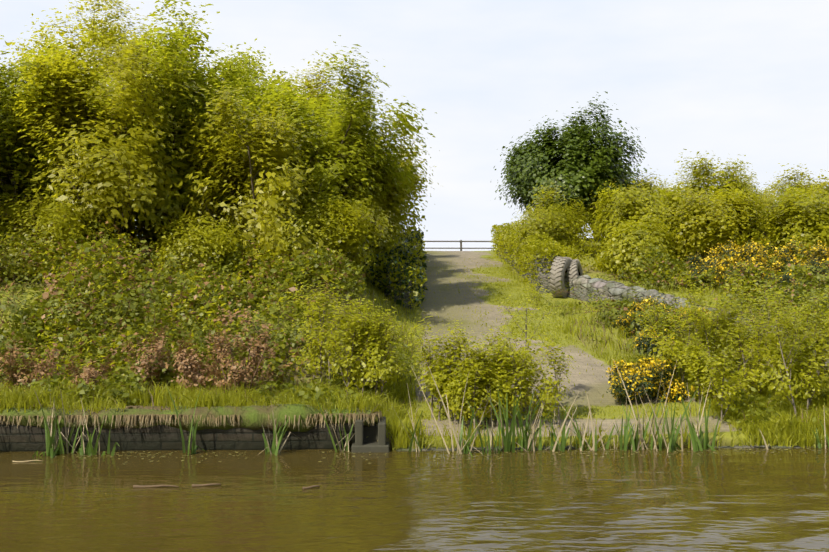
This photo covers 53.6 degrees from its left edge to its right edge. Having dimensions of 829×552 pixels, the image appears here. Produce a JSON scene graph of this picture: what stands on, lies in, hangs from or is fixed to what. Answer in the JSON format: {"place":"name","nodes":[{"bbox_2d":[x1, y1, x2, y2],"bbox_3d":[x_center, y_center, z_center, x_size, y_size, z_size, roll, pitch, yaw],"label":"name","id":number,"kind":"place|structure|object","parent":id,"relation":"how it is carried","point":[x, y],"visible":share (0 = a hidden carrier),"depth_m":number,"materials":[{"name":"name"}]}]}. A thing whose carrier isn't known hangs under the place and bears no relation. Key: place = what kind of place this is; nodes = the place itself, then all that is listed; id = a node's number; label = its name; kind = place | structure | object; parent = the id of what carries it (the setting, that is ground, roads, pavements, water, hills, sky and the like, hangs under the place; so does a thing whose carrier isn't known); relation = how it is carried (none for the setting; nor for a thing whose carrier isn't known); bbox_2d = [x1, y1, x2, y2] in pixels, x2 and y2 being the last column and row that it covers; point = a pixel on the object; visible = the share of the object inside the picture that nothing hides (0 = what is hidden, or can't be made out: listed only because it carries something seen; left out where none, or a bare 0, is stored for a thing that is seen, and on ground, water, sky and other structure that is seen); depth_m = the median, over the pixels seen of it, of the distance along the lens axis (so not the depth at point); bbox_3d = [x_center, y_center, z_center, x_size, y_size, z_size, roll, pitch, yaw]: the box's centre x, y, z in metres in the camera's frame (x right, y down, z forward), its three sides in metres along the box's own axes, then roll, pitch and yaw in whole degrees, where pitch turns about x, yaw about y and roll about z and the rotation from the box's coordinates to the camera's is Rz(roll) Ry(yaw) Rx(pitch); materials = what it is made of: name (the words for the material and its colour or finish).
{"place":"outdoors","nodes":[
{"label":"outdoors","id":0,"kind":"place"},
{"bbox_2d":[0,446,828,551],"bbox_3d":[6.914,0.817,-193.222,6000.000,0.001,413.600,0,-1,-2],"label":"canal water","id":1,"kind":"structure","parent":0,"point":[732,500],"depth_m":9.40,"materials":[{"name":"brown liquid"}]},
{"bbox_2d":[12,460,41,461],"bbox_3d":[-5.417,2.592,11.489,0.401,0.027,0.070,0,-1,-11],"label":"driftwood stick","id":2,"kind":"object","parent":1,"relation":"on","point":[27,461],"visible":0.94,"depth_m":11.46,"materials":[{"name":"beige wood"}]},
{"bbox_2d":[133,485,178,487],"bbox_3d":[-3.166,2.579,10.073,0.551,0.042,0.101,0,-1,-1],"label":"driftwood stick","id":3,"kind":"object","parent":1,"relation":"on","point":[142,486],"visible":0.92,"depth_m":10.04,"materials":[{"name":"brown wood"}]},
{"bbox_2d":[192,483,220,486],"bbox_3d":[-2.571,2.579,10.132,0.350,0.042,0.073,0,-1,-16],"label":"driftwood stick","id":4,"kind":"object","parent":1,"relation":"on","point":[196,485],"visible":0.94,"depth_m":10.11,"materials":[{"name":"brown wood"}]},
{"bbox_2d":[302,485,319,489],"bbox_3d":[-1.266,2.578,10.016,0.220,0.042,0.055,0,-1,-31],"label":"driftwood stick","id":5,"kind":"object","parent":1,"relation":"on","point":[308,487],"visible":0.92,"depth_m":10.00,"materials":[{"name":"brown wood"}]},
{"bbox_2d":[22,447,820,463],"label":"floating leaf litter","id":6,"kind":"object","parent":1,"relation":"on","point":[449,452],"visible":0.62,"depth_m":12.03,"materials":[{"name":"brown plant"}]},
{"bbox_2d":[33,384,828,457],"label":"green reeds","id":7,"kind":"object","parent":1,"relation":"in","point":[508,446],"visible":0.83,"depth_m":12.17,"materials":[{"name":"green plant"}]},
{"bbox_2d":[0,238,828,448],"bbox_3d":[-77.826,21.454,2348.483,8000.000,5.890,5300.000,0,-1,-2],"label":"terrain","id":8,"kind":"structure","parent":0,"point":[584,380],"depth_m":17.88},
{"bbox_2d":[0,320,279,393],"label":"dead shrub","id":9,"kind":"object","parent":8,"relation":"on","point":[93,373],"visible":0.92,"depth_m":13.55,"materials":[{"name":"brown plant"}]},
{"bbox_2d":[0,421,354,451],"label":"retaining wall","id":10,"kind":"structure","parent":8,"relation":"on","point":[20,438],"depth_m":12.26,"materials":[{"name":"grey concrete"}]},
{"bbox_2d":[0,404,370,431],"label":"turf lip","id":11,"kind":"structure","parent":10,"relation":"on","point":[256,416],"depth_m":12.19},
{"bbox_2d":[0,0,439,283],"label":"tree belt","id":12,"kind":"object","parent":8,"relation":"on","point":[172,131],"visible":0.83,"depth_m":20.32,"materials":[{"name":"green plant"}]},
{"bbox_2d":[351,417,388,452],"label":"concrete block wall","id":13,"kind":"structure","parent":8,"relation":"on","point":[367,438],"depth_m":12.16,"materials":[{"name":"grey concrete"}]},
{"bbox_2d":[385,261,412,309],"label":"parapet wall","id":14,"kind":"structure","parent":8,"relation":"on","point":[407,305],"depth_m":23.07,"materials":[{"name":"stone"}]},
{"bbox_2d":[0,175,828,391],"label":"bushes","id":15,"kind":"object","parent":8,"relation":"on","point":[57,243],"visible":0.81,"depth_m":17.49,"materials":[{"name":"green plant"}]},
{"bbox_2d":[0,257,828,449],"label":"grass","id":16,"kind":"structure","parent":8,"relation":"on","point":[785,424],"depth_m":13.17,"materials":[{"name":"green plant"}]},
{"bbox_2d":[0,271,828,428],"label":"broadleaf weeds","id":17,"kind":"object","parent":8,"relation":"on","point":[135,379],"visible":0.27,"depth_m":13.60,"materials":[{"name":"green plant"}]},
{"bbox_2d":[0,269,828,429],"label":"undergrowth","id":18,"kind":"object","parent":8,"relation":"on","point":[148,418],"depth_m":12.26,"materials":[{"name":"green plant"}]},
{"bbox_2d":[34,358,825,454],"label":"dead reed stalks","id":19,"kind":"object","parent":8,"relation":"on","point":[558,435],"visible":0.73,"depth_m":12.21,"materials":[{"name":"beige plant"}]},
{"bbox_2d":[422,240,492,250],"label":"railing","id":20,"kind":"object","parent":8,"relation":"on","point":[460,241],"visible":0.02,"depth_m":53.91,"materials":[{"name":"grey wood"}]},
{"bbox_2d":[497,240,558,293],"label":"parapet wall","id":21,"kind":"structure","parent":8,"relation":"on","point":[545,283],"depth_m":26.46,"materials":[{"name":"stone"}]},
{"bbox_2d":[356,219,609,311],"bbox_3d":[2.034,-0.782,29.855,9.297,3.671,15.284,0,-1,-2],"label":"ivy on parapets","id":22,"kind":"object","parent":21,"relation":"on","point":[406,251],"visible":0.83,"depth_m":26.15,"materials":[{"name":"green plant"}]},
{"bbox_2d":[236,189,828,433],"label":"bushes","id":23,"kind":"object","parent":8,"relation":"on","point":[344,230],"visible":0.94,"depth_m":14.14,"materials":[{"name":"green plant"}]},
{"bbox_2d":[549,257,571,297],"bbox_3d":[4.579,0.048,25.387,0.400,1.292,1.292,4,2,30],"label":"tyre","id":24,"kind":"object","parent":8,"relation":"on","point":[559,267],"visible":0.83,"depth_m":24.94,"materials":[{"name":"rubber"}]},
{"bbox_2d":[567,259,582,280],"bbox_3d":[5.041,0.002,25.623,0.320,1.052,1.052,-11,-5,22],"label":"tyre","id":25,"kind":"object","parent":8,"relation":"on","point":[574,270],"visible":0.58,"depth_m":25.23,"materials":[{"name":"rubber"}]},
{"bbox_2d":[396,445,827,450],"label":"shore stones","id":26,"kind":"object","parent":8,"relation":"on","point":[545,448],"depth_m":12.39,"materials":[{"name":"grey stone"}]},
{"bbox_2d":[494,91,828,282],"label":"trees","id":27,"kind":"object","parent":8,"relation":"on","point":[567,185],"visible":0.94,"depth_m":28.72,"materials":[{"name":"green plant"}]},
{"bbox_2d":[565,286,828,373],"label":"stone wall","id":28,"kind":"structure","parent":8,"relation":"on","point":[583,294],"depth_m":24.54,"materials":[{"name":"grey stone"}]},
{"bbox_2d":[564,273,828,361],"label":"wing wall coping stones","id":29,"kind":"object","parent":28,"relation":"on","point":[610,288],"visible":0.31,"depth_m":23.25,"materials":[{"name":"grey stone"}]},
{"bbox_2d":[606,236,828,404],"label":"gorse bushes","id":30,"kind":"object","parent":8,"relation":"on","point":[647,373],"visible":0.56,"depth_m":19.68,"materials":[{"name":"yellow plant"}]},
{"bbox_2d":[0,0,828,250],"label":"sky","id":31,"kind":"structure","parent":0,"point":[726,79],"materials":[{"name":"white"}]}
]}

